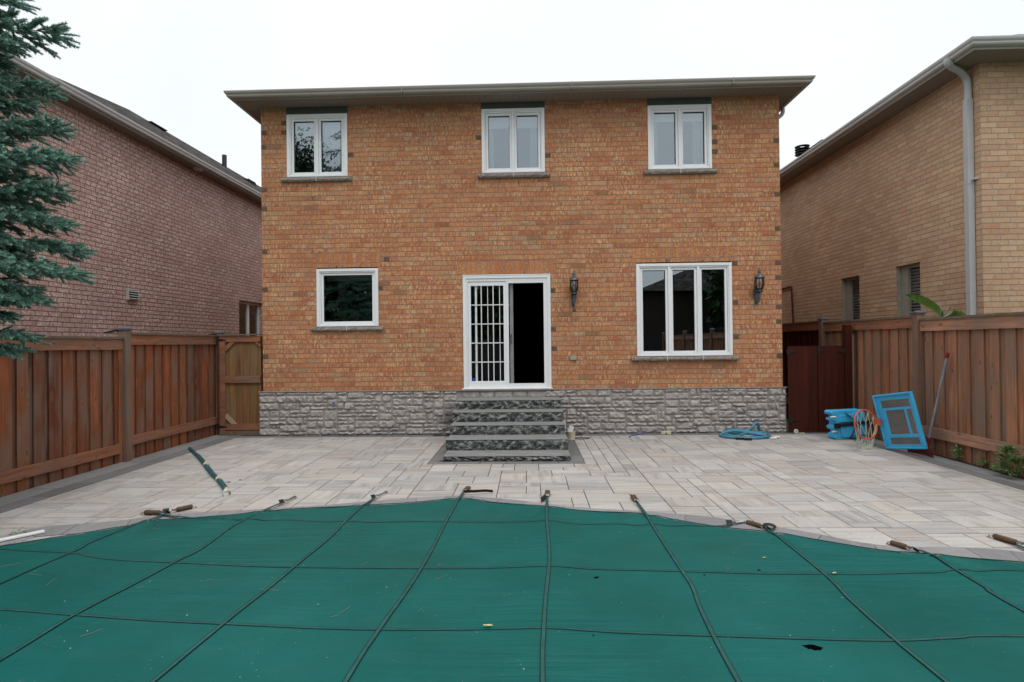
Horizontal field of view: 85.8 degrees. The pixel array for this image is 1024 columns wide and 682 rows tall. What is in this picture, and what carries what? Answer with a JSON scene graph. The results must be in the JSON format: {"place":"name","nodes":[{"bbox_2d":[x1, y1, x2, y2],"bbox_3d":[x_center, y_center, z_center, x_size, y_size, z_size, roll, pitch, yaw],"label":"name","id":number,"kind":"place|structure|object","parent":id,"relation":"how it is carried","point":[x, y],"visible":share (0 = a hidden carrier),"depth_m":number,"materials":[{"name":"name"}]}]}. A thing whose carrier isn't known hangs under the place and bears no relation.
{"place":"outdoors","nodes":[
{"label":"outdoors","id":0,"kind":"place"},
{"bbox_2d":[0,51,262,336],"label":"brick house","id":1,"kind":"structure","parent":0,"point":[170,230],"depth_m":12.14,"materials":[{"name":"red brick"}]},
{"bbox_2d":[239,301,259,335],"bbox_3d":[-8.071,-0.473,16.801,0.061,1.430,1.410,-1,0,2],"label":"window","id":2,"kind":"structure","parent":1,"relation":"in","point":[249,313],"depth_m":16.95,"materials":[{"name":"brown glass"}]},
{"bbox_2d":[0,431,1023,551],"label":"patio","id":3,"kind":"structure","parent":0,"point":[960,509],"depth_m":6.45,"materials":[{"name":"grey stone"}]},
{"bbox_2d":[188,447,230,495],"bbox_3d":[-4.187,1.714,7.550,0.109,0.074,3.513,0,0,-36],"label":"rolled tube","id":4,"kind":"object","parent":3,"relation":"on","point":[219,480],"visible":1,"depth_m":7.04,"materials":[{"name":"green plastic"}]},
{"bbox_2d":[443,396,570,460],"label":"stone steps","id":5,"kind":"structure","parent":3,"relation":"on","point":[507,429],"depth_m":8.66,"materials":[{"name":"grey stone"}]},
{"bbox_2d":[0,496,1023,562],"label":"pool coping","id":6,"kind":"object","parent":3,"relation":"on","point":[69,529],"visible":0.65,"depth_m":5.02,"materials":[{"name":"grey stone"}]},
{"bbox_2d":[0,530,44,541],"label":"white plank","id":7,"kind":"object","parent":6,"relation":"on","point":[21,535],"visible":1,"depth_m":4.81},
{"bbox_2d":[0,486,1023,681],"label":"pool cover","id":8,"kind":"object","parent":6,"relation":"on","point":[653,598],"visible":1,"depth_m":3.48,"materials":[{"name":"fabric"}]},
{"bbox_2d":[223,75,815,435],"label":"brick house","id":9,"kind":"structure","parent":3,"relation":"on","point":[427,250],"depth_m":10.15,"materials":[{"name":"brick"}]},
{"bbox_2d":[216,334,261,435],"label":"wooden gate","id":10,"kind":"structure","parent":9,"relation":"attached to","point":[240,372],"depth_m":10.35,"materials":[{"name":"brown wood"}]},
{"bbox_2d":[286,113,347,177],"bbox_3d":[-3.632,-3.646,10.343,1.140,1.169,0.180,-1,0,2],"label":"window","id":11,"kind":"structure","parent":9,"relation":"in","point":[328,131],"depth_m":10.29,"materials":[{"name":"white plastic"}]},
{"bbox_2d":[316,268,378,326],"bbox_3d":[-3.052,-0.808,10.415,1.156,1.074,0.390,-1,0,2],"label":"window","id":12,"kind":"structure","parent":9,"relation":"in","point":[365,274],"depth_m":10.24,"materials":[{"name":"white plastic"}]},
{"bbox_2d":[462,274,552,388],"bbox_3d":[-0.096,-0.173,10.184,1.667,2.106,0.170,-1,0,2],"label":"sliding door","id":13,"kind":"structure","parent":9,"relation":"in","point":[499,280],"depth_m":10.15,"materials":[{"name":"white plastic"}]},
{"bbox_2d":[481,108,544,172],"bbox_3d":[0.024,-3.696,10.272,1.161,1.184,0.258,-1,0,2],"label":"window","id":14,"kind":"structure","parent":9,"relation":"in","point":[511,119],"depth_m":10.18,"materials":[{"name":"white plastic"}]},
{"bbox_2d":[569,270,578,311],"bbox_3d":[1.125,-0.906,9.991,0.188,0.777,0.248,-1,0,2],"label":"wall lantern","id":15,"kind":"object","parent":9,"relation":"attached to","point":[573,279],"depth_m":9.95,"materials":[{"name":"grey metal"}]},
{"bbox_2d":[647,104,711,169],"bbox_3d":[3.067,-3.727,10.179,1.153,1.174,0.257,-1,0,2],"label":"window","id":16,"kind":"structure","parent":9,"relation":"in","point":[699,115],"depth_m":10.08,"materials":[{"name":"white plastic"}]},
{"bbox_2d":[636,262,732,355],"bbox_3d":[3.142,-0.575,10.097,1.727,1.692,0.132,-1,0,2],"label":"window","id":17,"kind":"structure","parent":9,"relation":"in","point":[668,268],"depth_m":10.05,"materials":[{"name":"white plastic"}]},
{"bbox_2d":[753,268,764,304],"bbox_3d":[4.430,-0.991,9.891,0.188,0.673,0.248,-1,0,2],"label":"wall lantern","id":18,"kind":"object","parent":9,"relation":"attached to","point":[757,291],"depth_m":9.85,"materials":[{"name":"grey metal"}]},
{"bbox_2d":[719,422,779,439],"bbox_3d":[4.055,1.542,9.532,0.911,0.236,0.704,-1,0,-10],"label":"pool hose","id":19,"kind":"object","parent":3,"relation":"on","point":[729,433],"visible":1,"depth_m":9.41,"materials":[{"name":"blue plastic"}]},
{"bbox_2d":[824,391,927,448],"bbox_3d":[5.558,1.179,8.607,0.843,0.923,1.764,-1,0,12],"label":"basketball hoop","id":20,"kind":"object","parent":3,"relation":"on","point":[898,421],"visible":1,"depth_m":8.26,"materials":[{"name":"blue plastic"}]},
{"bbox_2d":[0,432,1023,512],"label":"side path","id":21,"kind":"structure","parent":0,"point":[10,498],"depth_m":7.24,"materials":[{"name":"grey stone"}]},
{"bbox_2d":[566,431,575,440],"bbox_3d":[1.005,1.618,9.425,0.172,0.146,0.172,-1,0,2],"label":"plastic tub","id":22,"kind":"object","parent":21,"relation":"on","point":[570,436],"visible":0.94,"depth_m":9.36,"materials":[{"name":"beige plastic"}]},
{"bbox_2d":[568,425,573,431],"bbox_3d":[1.009,1.509,9.435,0.116,0.128,0.024,-1,0,2],"label":"paper packet","id":23,"kind":"object","parent":22,"relation":"in","point":[570,428],"visible":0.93,"depth_m":9.42},
{"bbox_2d":[660,431,670,433],"bbox_3d":[2.769,1.648,9.916,0.175,0.052,0.070,-1,0,2],"label":"box","id":24,"kind":"object","parent":21,"relation":"on","point":[665,432],"visible":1,"depth_m":9.88,"materials":[{"name":"beige plastic"}]},
{"bbox_2d":[787,325,854,431],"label":"wooden gate","id":25,"kind":"structure","parent":21,"relation":"on","point":[811,399],"depth_m":9.85,"materials":[{"name":"brown wood"}]},
{"bbox_2d":[907,352,949,457],"bbox_3d":[5.895,0.888,7.808,0.285,1.456,0.464,-1,0,-5],"label":"snow shovel","id":26,"kind":"object","parent":21,"relation":"on","point":[928,452],"visible":0.91,"depth_m":7.73,"materials":[{"name":"metal"}]},
{"bbox_2d":[0,0,1023,186],"label":"sky","id":27,"kind":"structure","parent":0,"point":[170,63],"materials":[{"name":"white"}]},
{"bbox_2d":[235,415,1023,479],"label":"soil","id":28,"kind":"structure","parent":0,"point":[933,454],"depth_m":7.29,"materials":[{"name":"brown soil"}]},
{"bbox_2d":[0,0,97,359],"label":"spruce tree","id":29,"kind":"object","parent":28,"relation":"on","point":[20,208],"visible":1,"depth_m":5.02,"materials":[{"name":"green plant"}]},
{"bbox_2d":[0,327,262,496],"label":"wooden fence","id":30,"kind":"object","parent":28,"relation":"on","point":[70,406],"visible":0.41,"depth_m":7.67,"materials":[{"name":"brown wood"}]},
{"bbox_2d":[782,310,1023,476],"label":"wooden fence","id":31,"kind":"object","parent":28,"relation":"on","point":[980,410],"visible":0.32,"depth_m":7.69,"materials":[{"name":"brown wood"}]},
{"bbox_2d":[906,294,965,316],"bbox_3d":[6.769,0.437,8.795,0.127,2.478,1.247,-1,0,2],"label":"banana plant","id":32,"kind":"object","parent":28,"relation":"on","point":[930,304],"visible":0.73,"depth_m":8.85,"materials":[{"name":"green plant"}]},
{"bbox_2d":[950,444,964,459],"bbox_3d":[6.044,1.518,7.484,0.190,0.215,0.180,-1,0,-18],"label":"weed","id":33,"kind":"object","parent":28,"relation":"on","point":[957,447],"visible":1,"depth_m":7.47,"materials":[{"name":"green plant"}]},
{"bbox_2d":[975,457,987,466],"bbox_3d":[6.038,1.559,7.077,0.145,0.128,0.158,-1,0,20],"label":"weed","id":34,"kind":"object","parent":28,"relation":"on","point":[980,462],"visible":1,"depth_m":7.08,"materials":[{"name":"green plant"}]},
{"bbox_2d":[990,444,1023,476],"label":"weed","id":35,"kind":"object","parent":28,"relation":"on","point":[1011,459],"visible":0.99,"depth_m":6.58,"materials":[{"name":"green plant"}]},
{"bbox_2d":[780,34,1023,322],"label":"brick house","id":36,"kind":"structure","parent":0,"point":[895,197],"depth_m":10.03,"materials":[{"name":"beige brick"}]},
{"bbox_2d":[842,276,859,319],"bbox_3d":[7.716,-0.746,12.311,0.245,1.460,0.790,-1,0,2],"label":"window","id":37,"kind":"structure","parent":36,"relation":"in","point":[851,296],"depth_m":12.47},
{"bbox_2d":[897,263,920,315],"bbox_3d":[7.659,-0.764,10.437,0.245,1.475,0.760,-1,0,2],"label":"window","id":38,"kind":"structure","parent":36,"relation":"in","point":[908,276],"depth_m":10.59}
]}

